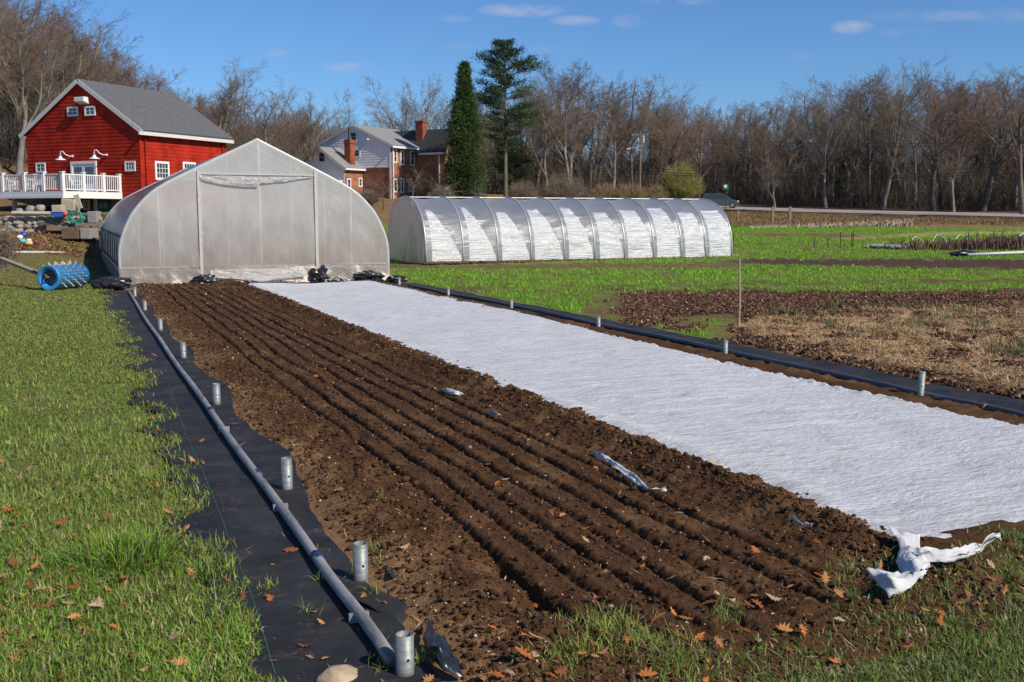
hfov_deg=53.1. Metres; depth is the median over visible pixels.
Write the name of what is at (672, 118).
bare tree
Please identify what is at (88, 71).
bare tree
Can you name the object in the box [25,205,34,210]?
boulder
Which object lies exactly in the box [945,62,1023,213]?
bare tree
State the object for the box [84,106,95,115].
window
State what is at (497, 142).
bare tree
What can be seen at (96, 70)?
bare tree
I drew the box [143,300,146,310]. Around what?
ground post
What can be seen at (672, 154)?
bare tree
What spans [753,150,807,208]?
bare tree
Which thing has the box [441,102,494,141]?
bare tree
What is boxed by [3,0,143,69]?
bare tree
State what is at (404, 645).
ground post
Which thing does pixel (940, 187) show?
bare tree
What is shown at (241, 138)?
bare tree
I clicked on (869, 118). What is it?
bare tree
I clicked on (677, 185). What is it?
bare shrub
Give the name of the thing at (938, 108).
bare tree
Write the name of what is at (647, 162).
wood
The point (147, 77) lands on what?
bare tree
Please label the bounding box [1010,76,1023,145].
bare tree
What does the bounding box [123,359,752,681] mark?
weed grass
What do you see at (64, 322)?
lawn grass
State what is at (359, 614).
ground rail
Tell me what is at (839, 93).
bare tree
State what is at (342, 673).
rock
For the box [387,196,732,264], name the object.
hoop tunnel
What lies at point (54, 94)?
bare tree
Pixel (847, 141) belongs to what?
bare tree
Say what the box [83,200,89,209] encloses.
window
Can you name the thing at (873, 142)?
bare tree
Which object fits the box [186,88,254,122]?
bare tree
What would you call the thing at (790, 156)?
bare tree
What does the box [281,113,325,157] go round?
bare tree
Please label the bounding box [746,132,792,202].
bare tree
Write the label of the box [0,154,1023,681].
ground
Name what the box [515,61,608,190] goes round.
bare tree
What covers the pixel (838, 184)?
pine tree
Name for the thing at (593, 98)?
bare tree
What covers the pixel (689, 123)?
bare tree
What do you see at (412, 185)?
apple tree
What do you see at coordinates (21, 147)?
bare tree
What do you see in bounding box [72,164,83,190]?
door
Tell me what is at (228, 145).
bare tree
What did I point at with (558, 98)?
bare tree
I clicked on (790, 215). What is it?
wooden post
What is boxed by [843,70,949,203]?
bare tree
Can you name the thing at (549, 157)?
bare tree
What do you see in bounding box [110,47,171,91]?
bare tree
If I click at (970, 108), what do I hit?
bare tree
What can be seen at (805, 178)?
power line
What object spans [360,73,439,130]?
bare tree
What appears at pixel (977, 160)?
bare tree
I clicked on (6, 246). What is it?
bare shrub
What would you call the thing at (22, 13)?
bare tree
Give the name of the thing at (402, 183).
window
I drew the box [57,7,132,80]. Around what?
bare tree
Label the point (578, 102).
bare tree
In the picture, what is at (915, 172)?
bare tree
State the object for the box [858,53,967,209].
bare tree
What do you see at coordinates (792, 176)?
power line
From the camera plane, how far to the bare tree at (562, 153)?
147.95 m
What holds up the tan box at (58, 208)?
on the stone wall
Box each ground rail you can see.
[127,290,395,665]
[408,284,1023,416]
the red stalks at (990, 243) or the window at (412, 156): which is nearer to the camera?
the red stalks at (990, 243)
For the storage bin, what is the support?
on the soil bank
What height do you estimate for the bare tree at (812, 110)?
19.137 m
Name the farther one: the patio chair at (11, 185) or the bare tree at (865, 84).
the bare tree at (865, 84)
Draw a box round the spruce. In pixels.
[439,58,491,198]
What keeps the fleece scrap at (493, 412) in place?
on the soil bed
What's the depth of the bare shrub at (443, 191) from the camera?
86.75 m
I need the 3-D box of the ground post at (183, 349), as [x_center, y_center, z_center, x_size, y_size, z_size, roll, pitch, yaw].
[-4.593,0.150,14.313,0.080,0.270,0.082,-3,8,-23]
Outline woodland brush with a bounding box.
[0,118,1018,211]
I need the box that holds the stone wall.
[0,215,103,233]
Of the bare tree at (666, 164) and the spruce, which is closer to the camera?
the spruce
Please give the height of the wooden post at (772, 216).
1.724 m
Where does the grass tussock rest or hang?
on the ground at (724, 262)
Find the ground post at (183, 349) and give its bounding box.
[180,342,186,357]
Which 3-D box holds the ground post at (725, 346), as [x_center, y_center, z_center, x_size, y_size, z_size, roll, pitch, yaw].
[3.036,0.121,14.573,0.072,0.266,0.074,-3,8,-23]
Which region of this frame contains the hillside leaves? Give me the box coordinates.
[0,153,99,258]
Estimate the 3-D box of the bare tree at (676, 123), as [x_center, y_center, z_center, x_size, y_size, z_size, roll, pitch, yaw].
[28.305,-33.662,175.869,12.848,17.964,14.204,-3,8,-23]
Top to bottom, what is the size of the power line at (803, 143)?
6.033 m
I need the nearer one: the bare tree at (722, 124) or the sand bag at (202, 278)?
the sand bag at (202, 278)
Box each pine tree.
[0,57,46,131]
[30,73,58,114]
[466,38,546,196]
[482,139,539,192]
[819,163,863,203]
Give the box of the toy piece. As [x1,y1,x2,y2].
[25,240,32,245]
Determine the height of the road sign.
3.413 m
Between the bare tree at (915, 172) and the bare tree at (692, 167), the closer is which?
the bare tree at (915, 172)
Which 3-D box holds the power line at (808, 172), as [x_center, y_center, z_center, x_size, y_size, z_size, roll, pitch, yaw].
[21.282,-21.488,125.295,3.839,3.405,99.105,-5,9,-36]
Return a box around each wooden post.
[766,207,773,223]
[781,207,791,223]
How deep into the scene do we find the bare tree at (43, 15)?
120.14 m
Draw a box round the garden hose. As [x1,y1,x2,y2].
[67,210,89,223]
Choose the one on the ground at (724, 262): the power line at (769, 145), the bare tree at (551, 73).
the bare tree at (551, 73)
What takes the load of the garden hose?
hanging from the stone wall
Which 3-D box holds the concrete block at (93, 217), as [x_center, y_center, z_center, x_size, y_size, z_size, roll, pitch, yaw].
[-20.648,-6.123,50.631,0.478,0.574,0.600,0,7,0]
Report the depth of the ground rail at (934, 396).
14.16 m
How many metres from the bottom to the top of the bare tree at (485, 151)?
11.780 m
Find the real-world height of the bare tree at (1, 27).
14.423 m
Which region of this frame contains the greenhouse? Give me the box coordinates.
[100,138,389,284]
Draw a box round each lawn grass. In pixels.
[0,248,158,383]
[0,256,291,681]
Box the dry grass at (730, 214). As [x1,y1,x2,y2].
[723,210,1023,227]
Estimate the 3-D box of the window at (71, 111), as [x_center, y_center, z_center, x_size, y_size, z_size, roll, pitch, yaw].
[-26.135,-13.647,60.908,0.879,0.561,0.050,3,8,25]
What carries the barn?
on the ground at (724, 262)
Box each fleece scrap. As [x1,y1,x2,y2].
[441,388,465,395]
[489,408,500,417]
[590,450,666,490]
[789,516,811,527]
[866,567,926,597]
[889,525,929,573]
[916,532,1001,562]
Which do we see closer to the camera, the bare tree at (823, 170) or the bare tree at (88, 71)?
the bare tree at (88, 71)
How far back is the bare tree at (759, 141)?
153.27 m
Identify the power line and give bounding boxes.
[482,170,1017,176]
[487,173,1017,178]
[488,166,1015,172]
[524,135,1023,143]
[535,137,1017,146]
[546,148,1016,156]
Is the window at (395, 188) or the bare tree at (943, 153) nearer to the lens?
the window at (395, 188)
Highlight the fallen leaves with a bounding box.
[0,316,1023,681]
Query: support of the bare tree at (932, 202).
on the ground at (724, 262)
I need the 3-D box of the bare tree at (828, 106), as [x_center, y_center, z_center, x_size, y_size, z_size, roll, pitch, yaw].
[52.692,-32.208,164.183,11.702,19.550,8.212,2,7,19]
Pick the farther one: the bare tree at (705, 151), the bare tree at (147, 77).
the bare tree at (705, 151)
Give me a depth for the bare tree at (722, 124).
182.87 m
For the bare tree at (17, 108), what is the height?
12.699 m
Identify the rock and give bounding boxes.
[315,664,357,681]
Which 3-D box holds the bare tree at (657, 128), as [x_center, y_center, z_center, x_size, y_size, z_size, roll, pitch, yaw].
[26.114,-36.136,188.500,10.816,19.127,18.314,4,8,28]
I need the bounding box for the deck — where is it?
[0,171,121,211]
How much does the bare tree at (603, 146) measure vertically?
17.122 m
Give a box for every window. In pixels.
[35,162,45,172]
[67,106,78,116]
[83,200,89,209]
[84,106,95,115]
[124,161,135,170]
[154,161,169,179]
[182,162,195,168]
[318,151,325,162]
[347,178,350,186]
[351,131,356,141]
[355,149,359,156]
[358,178,361,186]
[394,149,396,162]
[394,179,397,191]
[400,150,403,164]
[400,178,403,192]
[409,178,411,191]
[410,151,414,165]
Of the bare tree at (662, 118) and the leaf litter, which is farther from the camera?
the bare tree at (662, 118)
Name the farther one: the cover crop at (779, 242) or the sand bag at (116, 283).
the cover crop at (779, 242)
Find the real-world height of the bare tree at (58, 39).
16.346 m
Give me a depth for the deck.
57.43 m
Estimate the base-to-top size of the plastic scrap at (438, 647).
0.129 m
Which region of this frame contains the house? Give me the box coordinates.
[303,120,451,198]
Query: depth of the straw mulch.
15.92 m
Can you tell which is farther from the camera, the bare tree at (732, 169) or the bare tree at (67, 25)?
the bare tree at (732, 169)
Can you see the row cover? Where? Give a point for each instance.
(879, 460)
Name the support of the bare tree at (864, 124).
on the ground at (724, 262)
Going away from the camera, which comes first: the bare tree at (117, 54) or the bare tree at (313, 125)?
the bare tree at (117, 54)
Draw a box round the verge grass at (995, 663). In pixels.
[609,522,1023,681]
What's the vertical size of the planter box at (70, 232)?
0.558 m
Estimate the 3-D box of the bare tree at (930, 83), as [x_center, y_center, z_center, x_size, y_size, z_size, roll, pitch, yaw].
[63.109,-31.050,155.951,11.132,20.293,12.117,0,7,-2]
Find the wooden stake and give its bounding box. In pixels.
[738,259,740,326]
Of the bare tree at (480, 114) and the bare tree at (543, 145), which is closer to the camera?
the bare tree at (543, 145)
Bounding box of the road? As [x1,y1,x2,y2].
[720,206,1023,216]
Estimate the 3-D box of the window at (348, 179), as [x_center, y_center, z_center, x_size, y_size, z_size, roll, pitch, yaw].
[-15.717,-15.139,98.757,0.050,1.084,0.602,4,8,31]
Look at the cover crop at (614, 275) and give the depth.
32.57 m
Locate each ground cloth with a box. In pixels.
[99,290,441,681]
[393,283,1023,411]
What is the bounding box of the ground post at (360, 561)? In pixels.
[353,541,367,582]
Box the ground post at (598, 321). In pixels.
[596,316,600,326]
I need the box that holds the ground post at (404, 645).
[395,630,413,676]
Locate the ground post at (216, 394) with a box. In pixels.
[212,383,220,404]
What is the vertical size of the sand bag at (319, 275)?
0.649 m
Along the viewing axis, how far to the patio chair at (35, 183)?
57.98 m
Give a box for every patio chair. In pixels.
[5,174,18,191]
[29,175,41,190]
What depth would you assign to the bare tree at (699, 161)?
146.24 m
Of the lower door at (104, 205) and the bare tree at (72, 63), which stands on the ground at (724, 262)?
the bare tree at (72, 63)
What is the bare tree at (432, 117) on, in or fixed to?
on the ground at (724, 262)
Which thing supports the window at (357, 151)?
in the house
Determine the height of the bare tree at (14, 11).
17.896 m
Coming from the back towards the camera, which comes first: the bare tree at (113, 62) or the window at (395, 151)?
the bare tree at (113, 62)
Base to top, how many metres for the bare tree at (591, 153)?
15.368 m
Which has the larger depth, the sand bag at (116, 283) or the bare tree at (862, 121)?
the bare tree at (862, 121)
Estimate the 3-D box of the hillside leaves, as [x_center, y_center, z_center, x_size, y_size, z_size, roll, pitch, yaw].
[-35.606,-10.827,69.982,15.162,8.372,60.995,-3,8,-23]
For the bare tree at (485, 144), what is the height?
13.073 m
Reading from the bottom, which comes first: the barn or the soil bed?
the soil bed
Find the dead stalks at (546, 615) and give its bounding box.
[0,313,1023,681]
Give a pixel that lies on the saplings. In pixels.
(11, 120)
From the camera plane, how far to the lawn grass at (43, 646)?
5.59 m
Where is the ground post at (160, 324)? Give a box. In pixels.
[158,318,162,330]
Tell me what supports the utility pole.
on the ground at (724, 262)
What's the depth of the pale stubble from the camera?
74.66 m
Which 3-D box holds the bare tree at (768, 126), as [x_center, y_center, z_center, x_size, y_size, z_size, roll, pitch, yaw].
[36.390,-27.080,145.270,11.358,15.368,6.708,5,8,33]
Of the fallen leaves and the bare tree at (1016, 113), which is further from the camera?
the bare tree at (1016, 113)
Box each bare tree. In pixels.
[0,0,28,56]
[0,0,57,75]
[0,0,63,89]
[0,0,76,174]
[0,0,78,72]
[0,2,15,172]
[0,11,49,140]
[0,15,74,162]
[2,0,94,69]
[3,0,47,53]
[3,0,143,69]
[10,22,89,104]
[17,3,103,71]
[31,5,130,98]
[37,0,113,97]
[38,53,103,91]
[41,37,124,89]
[46,35,130,82]
[54,19,149,88]
[56,19,122,68]
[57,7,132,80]
[93,44,139,83]
[93,62,163,90]
[97,52,146,87]
[108,68,169,91]
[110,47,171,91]
[132,64,156,88]
[132,64,185,91]
[159,82,200,109]
[180,87,219,113]
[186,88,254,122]
[189,97,214,117]
[196,56,269,134]
[208,103,239,147]
[210,86,249,136]
[213,116,238,148]
[229,128,248,148]
[233,84,304,143]
[234,102,273,142]
[259,92,295,138]
[262,106,308,148]
[270,76,357,164]
[270,135,305,160]
[276,105,334,152]
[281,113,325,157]
[286,106,332,156]
[299,112,356,140]
[325,92,373,136]
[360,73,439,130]
[364,100,422,128]
[394,74,451,129]
[395,93,432,129]
[411,99,450,128]
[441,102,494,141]
[448,115,490,155]
[449,108,507,186]
[480,118,509,178]
[480,125,507,189]
[481,125,520,159]
[483,76,552,151]
[490,79,563,187]
[500,54,608,162]
[507,88,563,189]
[509,72,586,186]
[513,85,592,197]
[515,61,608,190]
[515,99,556,168]
[520,58,611,181]
[525,110,579,187]
[526,74,598,180]
[551,74,665,184]
[555,91,596,183]
[568,102,621,189]
[569,71,650,181]
[571,73,665,157]
[586,90,644,189]
[588,74,678,182]
[597,81,661,185]
[597,104,658,188]
[634,95,720,163]
[634,101,706,179]
[636,83,697,188]
[637,90,696,185]
[638,96,686,161]
[641,119,675,189]
[643,98,682,185]
[645,94,714,188]
[651,110,694,168]
[661,97,717,173]
[668,122,720,198]
[680,107,744,197]
[683,101,750,189]
[690,102,735,180]
[691,116,736,190]
[703,119,746,198]
[707,102,751,194]
[709,117,813,194]
[709,134,751,199]
[712,96,782,188]
[713,102,785,179]
[713,108,813,204]
[738,99,809,194]
[743,103,812,184]
[746,100,801,195]
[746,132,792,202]
[753,101,800,165]
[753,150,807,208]
[767,121,821,204]
[770,88,826,189]
[773,92,830,199]
[782,75,840,168]
[789,82,870,207]
[795,105,894,206]
[800,93,889,198]
[803,98,862,200]
[804,86,882,203]
[806,74,890,162]
[806,81,861,190]
[808,82,894,205]
[811,74,901,200]
[814,69,921,196]
[837,67,892,170]
[839,71,937,185]
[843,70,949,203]
[843,100,921,207]
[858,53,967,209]
[864,78,1017,211]
[865,80,918,206]
[886,100,938,208]
[895,81,974,207]
[897,74,1018,207]
[903,69,998,172]
[903,72,944,193]
[924,77,997,192]
[924,83,984,184]
[929,131,979,211]
[930,72,1002,187]
[935,66,1023,167]
[939,67,996,167]
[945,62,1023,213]
[945,80,1023,210]
[946,69,1023,190]
[958,98,1020,210]
[963,76,1015,187]
[981,78,1023,206]
[985,74,1023,163]
[985,87,1023,210]
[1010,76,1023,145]
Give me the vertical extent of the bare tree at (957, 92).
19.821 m
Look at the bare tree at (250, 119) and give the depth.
122.73 m
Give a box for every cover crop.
[389,249,1023,336]
[578,223,1023,273]
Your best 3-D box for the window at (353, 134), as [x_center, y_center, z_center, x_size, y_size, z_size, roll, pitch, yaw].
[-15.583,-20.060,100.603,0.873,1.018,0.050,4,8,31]
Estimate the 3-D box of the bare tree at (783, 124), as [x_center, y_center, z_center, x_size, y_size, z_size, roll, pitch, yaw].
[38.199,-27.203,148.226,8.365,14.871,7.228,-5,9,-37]
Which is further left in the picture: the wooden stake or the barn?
the barn
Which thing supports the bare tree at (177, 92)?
on the ground at (724, 262)
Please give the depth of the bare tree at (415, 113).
182.72 m
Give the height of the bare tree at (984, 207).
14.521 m
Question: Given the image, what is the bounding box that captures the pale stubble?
[749,219,912,228]
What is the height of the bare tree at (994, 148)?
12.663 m
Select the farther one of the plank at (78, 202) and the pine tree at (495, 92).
the pine tree at (495, 92)
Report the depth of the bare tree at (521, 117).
191.55 m
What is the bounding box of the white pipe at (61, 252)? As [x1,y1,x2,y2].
[12,251,64,253]
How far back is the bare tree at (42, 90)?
102.54 m
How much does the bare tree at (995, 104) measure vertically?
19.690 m
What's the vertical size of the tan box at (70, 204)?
0.674 m
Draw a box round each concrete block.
[80,228,98,238]
[87,211,100,222]
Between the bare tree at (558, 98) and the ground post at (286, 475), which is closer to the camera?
the ground post at (286, 475)
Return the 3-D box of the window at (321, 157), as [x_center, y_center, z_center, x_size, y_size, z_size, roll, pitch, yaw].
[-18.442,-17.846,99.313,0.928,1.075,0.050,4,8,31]
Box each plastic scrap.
[383,565,397,577]
[423,619,463,676]
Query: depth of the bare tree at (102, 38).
130.13 m
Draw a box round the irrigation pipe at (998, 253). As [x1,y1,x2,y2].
[967,251,1023,255]
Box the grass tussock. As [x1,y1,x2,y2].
[39,518,201,589]
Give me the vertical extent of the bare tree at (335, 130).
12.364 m
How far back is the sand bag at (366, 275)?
30.48 m
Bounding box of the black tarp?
[948,250,976,255]
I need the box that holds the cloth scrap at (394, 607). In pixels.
[309,561,408,623]
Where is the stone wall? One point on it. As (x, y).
(25, 224)
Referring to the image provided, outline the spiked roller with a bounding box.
[0,257,89,290]
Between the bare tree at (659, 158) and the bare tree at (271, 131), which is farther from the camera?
the bare tree at (659, 158)
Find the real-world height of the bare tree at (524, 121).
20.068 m
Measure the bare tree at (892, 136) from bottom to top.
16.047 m
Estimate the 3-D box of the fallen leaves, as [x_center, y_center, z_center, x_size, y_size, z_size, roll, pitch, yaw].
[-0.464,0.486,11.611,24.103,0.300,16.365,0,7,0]
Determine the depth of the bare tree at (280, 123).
140.12 m
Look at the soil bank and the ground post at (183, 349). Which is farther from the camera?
the soil bank
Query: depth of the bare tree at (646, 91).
194.54 m
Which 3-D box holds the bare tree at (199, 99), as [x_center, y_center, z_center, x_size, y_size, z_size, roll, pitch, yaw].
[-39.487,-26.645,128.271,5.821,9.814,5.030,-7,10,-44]
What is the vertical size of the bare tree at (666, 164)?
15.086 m
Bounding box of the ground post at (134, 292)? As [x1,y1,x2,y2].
[133,287,136,296]
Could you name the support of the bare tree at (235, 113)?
on the ground at (724, 262)
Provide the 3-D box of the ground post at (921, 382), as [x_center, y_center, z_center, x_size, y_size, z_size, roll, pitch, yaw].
[4.434,0.502,11.101,0.072,0.351,0.073,0,6,-23]
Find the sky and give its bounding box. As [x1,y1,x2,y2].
[0,0,1023,167]
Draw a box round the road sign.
[723,184,727,210]
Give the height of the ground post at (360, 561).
0.254 m
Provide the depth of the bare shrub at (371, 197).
82.87 m
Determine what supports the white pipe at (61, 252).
on the ground at (724, 262)
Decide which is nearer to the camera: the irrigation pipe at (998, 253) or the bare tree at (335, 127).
the irrigation pipe at (998, 253)
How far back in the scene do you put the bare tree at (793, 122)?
168.58 m
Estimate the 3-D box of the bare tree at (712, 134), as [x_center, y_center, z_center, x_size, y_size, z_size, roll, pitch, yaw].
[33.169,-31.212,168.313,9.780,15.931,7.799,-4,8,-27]
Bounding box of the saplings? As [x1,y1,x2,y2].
[0,71,1023,209]
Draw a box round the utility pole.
[626,132,647,189]
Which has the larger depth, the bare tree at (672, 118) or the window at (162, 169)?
the bare tree at (672, 118)
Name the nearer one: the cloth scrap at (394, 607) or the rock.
the rock
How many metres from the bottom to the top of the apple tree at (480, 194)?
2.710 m
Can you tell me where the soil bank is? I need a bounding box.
[0,214,106,219]
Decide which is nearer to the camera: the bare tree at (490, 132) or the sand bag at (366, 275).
the sand bag at (366, 275)
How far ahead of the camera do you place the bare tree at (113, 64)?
112.42 m
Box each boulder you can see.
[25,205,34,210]
[35,204,45,210]
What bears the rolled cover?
on the ground at (724, 262)
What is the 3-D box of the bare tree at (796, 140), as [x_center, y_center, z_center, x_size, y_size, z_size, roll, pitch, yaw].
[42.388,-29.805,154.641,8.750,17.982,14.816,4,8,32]
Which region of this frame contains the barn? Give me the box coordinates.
[18,79,233,211]
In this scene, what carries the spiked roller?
on the ground at (724, 262)
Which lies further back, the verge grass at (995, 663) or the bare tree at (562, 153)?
the bare tree at (562, 153)
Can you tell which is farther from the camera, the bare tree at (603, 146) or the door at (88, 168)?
the bare tree at (603, 146)
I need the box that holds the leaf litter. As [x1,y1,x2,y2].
[603,286,1023,399]
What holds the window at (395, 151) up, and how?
in the house
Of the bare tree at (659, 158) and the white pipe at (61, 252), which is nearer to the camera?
the white pipe at (61, 252)
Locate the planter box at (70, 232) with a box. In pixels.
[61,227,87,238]
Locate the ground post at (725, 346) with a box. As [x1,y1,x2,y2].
[723,340,727,353]
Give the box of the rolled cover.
[864,244,908,248]
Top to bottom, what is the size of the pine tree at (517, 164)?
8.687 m
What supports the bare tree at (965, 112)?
on the ground at (724, 262)
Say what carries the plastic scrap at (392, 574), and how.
on the soil bed
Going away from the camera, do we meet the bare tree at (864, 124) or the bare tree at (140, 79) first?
the bare tree at (140, 79)
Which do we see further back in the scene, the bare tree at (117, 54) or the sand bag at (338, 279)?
the bare tree at (117, 54)
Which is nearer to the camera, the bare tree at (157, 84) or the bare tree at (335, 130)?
the bare tree at (157, 84)
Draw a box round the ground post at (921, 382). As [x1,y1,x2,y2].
[917,371,925,395]
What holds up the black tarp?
on the ground at (724, 262)
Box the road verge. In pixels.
[722,209,1023,220]
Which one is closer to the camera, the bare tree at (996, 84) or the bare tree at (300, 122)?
the bare tree at (996, 84)
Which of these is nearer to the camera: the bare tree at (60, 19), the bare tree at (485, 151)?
the bare tree at (60, 19)
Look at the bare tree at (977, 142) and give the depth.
122.04 m
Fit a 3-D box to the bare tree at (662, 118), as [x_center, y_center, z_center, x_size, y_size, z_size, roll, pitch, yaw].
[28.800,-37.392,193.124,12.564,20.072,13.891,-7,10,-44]
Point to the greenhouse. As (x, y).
(258, 210)
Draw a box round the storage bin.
[50,212,64,216]
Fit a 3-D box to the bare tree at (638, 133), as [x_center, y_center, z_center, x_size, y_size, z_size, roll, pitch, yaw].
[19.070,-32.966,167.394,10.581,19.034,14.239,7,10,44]
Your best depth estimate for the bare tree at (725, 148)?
161.54 m
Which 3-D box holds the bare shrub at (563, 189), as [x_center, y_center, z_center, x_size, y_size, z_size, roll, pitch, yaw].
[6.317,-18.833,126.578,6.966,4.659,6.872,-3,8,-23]
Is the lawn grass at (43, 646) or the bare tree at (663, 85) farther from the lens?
the bare tree at (663, 85)
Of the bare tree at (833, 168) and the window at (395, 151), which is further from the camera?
the bare tree at (833, 168)
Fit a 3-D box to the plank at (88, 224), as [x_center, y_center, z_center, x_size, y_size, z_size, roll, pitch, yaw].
[-20.525,-5.636,49.683,1.188,0.156,0.300,0,7,0]
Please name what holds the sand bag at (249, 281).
on the soil bed
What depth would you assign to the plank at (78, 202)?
53.08 m
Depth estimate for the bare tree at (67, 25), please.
121.61 m
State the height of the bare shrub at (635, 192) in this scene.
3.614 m
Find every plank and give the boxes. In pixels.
[11,211,67,213]
[39,222,58,225]
[46,226,68,230]
[73,194,82,208]
[75,223,101,225]
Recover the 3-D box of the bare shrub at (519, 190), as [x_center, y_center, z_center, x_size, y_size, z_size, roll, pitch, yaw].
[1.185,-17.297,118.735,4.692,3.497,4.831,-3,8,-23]
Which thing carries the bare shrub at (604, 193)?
on the ground at (724, 262)
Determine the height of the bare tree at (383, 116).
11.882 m
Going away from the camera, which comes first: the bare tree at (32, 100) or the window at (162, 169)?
the window at (162, 169)
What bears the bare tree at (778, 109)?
on the ground at (724, 262)
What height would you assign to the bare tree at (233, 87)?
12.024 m
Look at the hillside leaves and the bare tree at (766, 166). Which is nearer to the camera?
the hillside leaves
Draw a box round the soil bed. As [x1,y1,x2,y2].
[124,278,1023,681]
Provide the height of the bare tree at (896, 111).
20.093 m
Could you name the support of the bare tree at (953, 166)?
on the ground at (724, 262)
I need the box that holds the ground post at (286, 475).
[281,457,292,489]
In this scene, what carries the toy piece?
on the ground at (724, 262)
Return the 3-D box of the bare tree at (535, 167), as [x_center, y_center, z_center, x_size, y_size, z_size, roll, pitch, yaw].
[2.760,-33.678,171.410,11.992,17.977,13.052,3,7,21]
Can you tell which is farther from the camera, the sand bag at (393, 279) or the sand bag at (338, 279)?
the sand bag at (393, 279)
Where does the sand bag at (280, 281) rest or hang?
on the soil bed
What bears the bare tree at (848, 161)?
on the ground at (724, 262)
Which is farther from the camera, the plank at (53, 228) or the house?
the house
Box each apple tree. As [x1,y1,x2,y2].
[359,173,401,209]
[397,166,426,197]
[424,173,466,193]
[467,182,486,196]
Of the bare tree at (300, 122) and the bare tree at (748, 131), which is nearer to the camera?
the bare tree at (300, 122)
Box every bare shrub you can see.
[0,224,25,271]
[359,189,381,205]
[426,184,457,198]
[508,180,539,199]
[535,171,592,199]
[585,183,622,199]
[612,180,648,199]
[643,184,669,200]
[655,158,706,200]
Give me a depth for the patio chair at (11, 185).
58.83 m
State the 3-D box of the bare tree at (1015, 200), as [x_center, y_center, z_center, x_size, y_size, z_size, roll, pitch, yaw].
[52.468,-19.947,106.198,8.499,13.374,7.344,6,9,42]
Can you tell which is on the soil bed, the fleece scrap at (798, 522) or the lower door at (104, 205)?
the fleece scrap at (798, 522)
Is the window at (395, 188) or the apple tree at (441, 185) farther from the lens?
the window at (395, 188)
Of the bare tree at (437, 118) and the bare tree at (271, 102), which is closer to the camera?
the bare tree at (437, 118)
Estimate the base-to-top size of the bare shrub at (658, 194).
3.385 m
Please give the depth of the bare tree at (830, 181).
139.25 m
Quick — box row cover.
[249,281,1023,537]
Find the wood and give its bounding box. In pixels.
[30,81,1015,200]
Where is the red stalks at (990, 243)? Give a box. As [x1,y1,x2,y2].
[885,234,1023,250]
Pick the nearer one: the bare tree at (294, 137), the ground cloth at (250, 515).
the ground cloth at (250, 515)
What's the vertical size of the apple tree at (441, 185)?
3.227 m
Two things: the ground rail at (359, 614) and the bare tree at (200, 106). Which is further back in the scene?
the bare tree at (200, 106)
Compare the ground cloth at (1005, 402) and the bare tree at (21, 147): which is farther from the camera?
the bare tree at (21, 147)
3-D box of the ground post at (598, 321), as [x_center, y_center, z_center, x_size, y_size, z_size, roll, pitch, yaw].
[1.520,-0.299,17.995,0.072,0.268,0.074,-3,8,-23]
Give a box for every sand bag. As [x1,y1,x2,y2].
[90,277,131,290]
[190,274,218,283]
[228,279,258,283]
[269,280,292,282]
[310,264,329,282]
[321,277,350,282]
[352,270,385,280]
[385,275,407,282]
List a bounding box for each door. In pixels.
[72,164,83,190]
[83,164,94,191]
[98,199,110,211]
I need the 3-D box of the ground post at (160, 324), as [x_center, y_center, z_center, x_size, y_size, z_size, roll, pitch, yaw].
[-6.111,-0.268,17.797,0.080,0.254,0.082,-3,8,-23]
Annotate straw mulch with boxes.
[738,299,1023,388]
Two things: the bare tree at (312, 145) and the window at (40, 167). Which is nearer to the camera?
the window at (40, 167)
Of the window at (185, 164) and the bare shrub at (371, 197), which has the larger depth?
the bare shrub at (371, 197)
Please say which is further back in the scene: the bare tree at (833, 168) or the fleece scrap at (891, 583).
the bare tree at (833, 168)
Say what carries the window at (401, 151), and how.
in the house
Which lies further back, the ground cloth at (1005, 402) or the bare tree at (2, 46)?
the bare tree at (2, 46)
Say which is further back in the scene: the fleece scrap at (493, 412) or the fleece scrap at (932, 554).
the fleece scrap at (493, 412)
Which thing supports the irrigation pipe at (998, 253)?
on the ground at (724, 262)
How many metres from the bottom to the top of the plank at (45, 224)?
0.381 m
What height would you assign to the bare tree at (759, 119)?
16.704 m
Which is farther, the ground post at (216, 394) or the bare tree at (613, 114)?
the bare tree at (613, 114)
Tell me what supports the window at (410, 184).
in the house
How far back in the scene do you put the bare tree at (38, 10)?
103.65 m
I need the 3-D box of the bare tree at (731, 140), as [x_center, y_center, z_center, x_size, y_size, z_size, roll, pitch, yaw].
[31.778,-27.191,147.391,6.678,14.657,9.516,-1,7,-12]
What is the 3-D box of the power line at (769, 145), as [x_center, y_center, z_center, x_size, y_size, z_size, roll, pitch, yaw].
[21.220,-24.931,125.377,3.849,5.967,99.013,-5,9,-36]
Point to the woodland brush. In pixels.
(969, 204)
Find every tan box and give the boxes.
[52,205,65,211]
[61,198,79,210]
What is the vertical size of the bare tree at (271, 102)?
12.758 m
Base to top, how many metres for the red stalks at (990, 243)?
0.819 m
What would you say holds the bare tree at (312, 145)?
on the ground at (724, 262)
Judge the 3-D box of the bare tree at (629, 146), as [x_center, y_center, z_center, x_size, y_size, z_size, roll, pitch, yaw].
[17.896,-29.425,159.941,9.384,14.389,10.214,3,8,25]
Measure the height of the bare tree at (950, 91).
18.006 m
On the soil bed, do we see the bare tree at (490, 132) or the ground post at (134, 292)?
the ground post at (134, 292)
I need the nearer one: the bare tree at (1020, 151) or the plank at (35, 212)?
the plank at (35, 212)
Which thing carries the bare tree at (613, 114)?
on the ground at (724, 262)

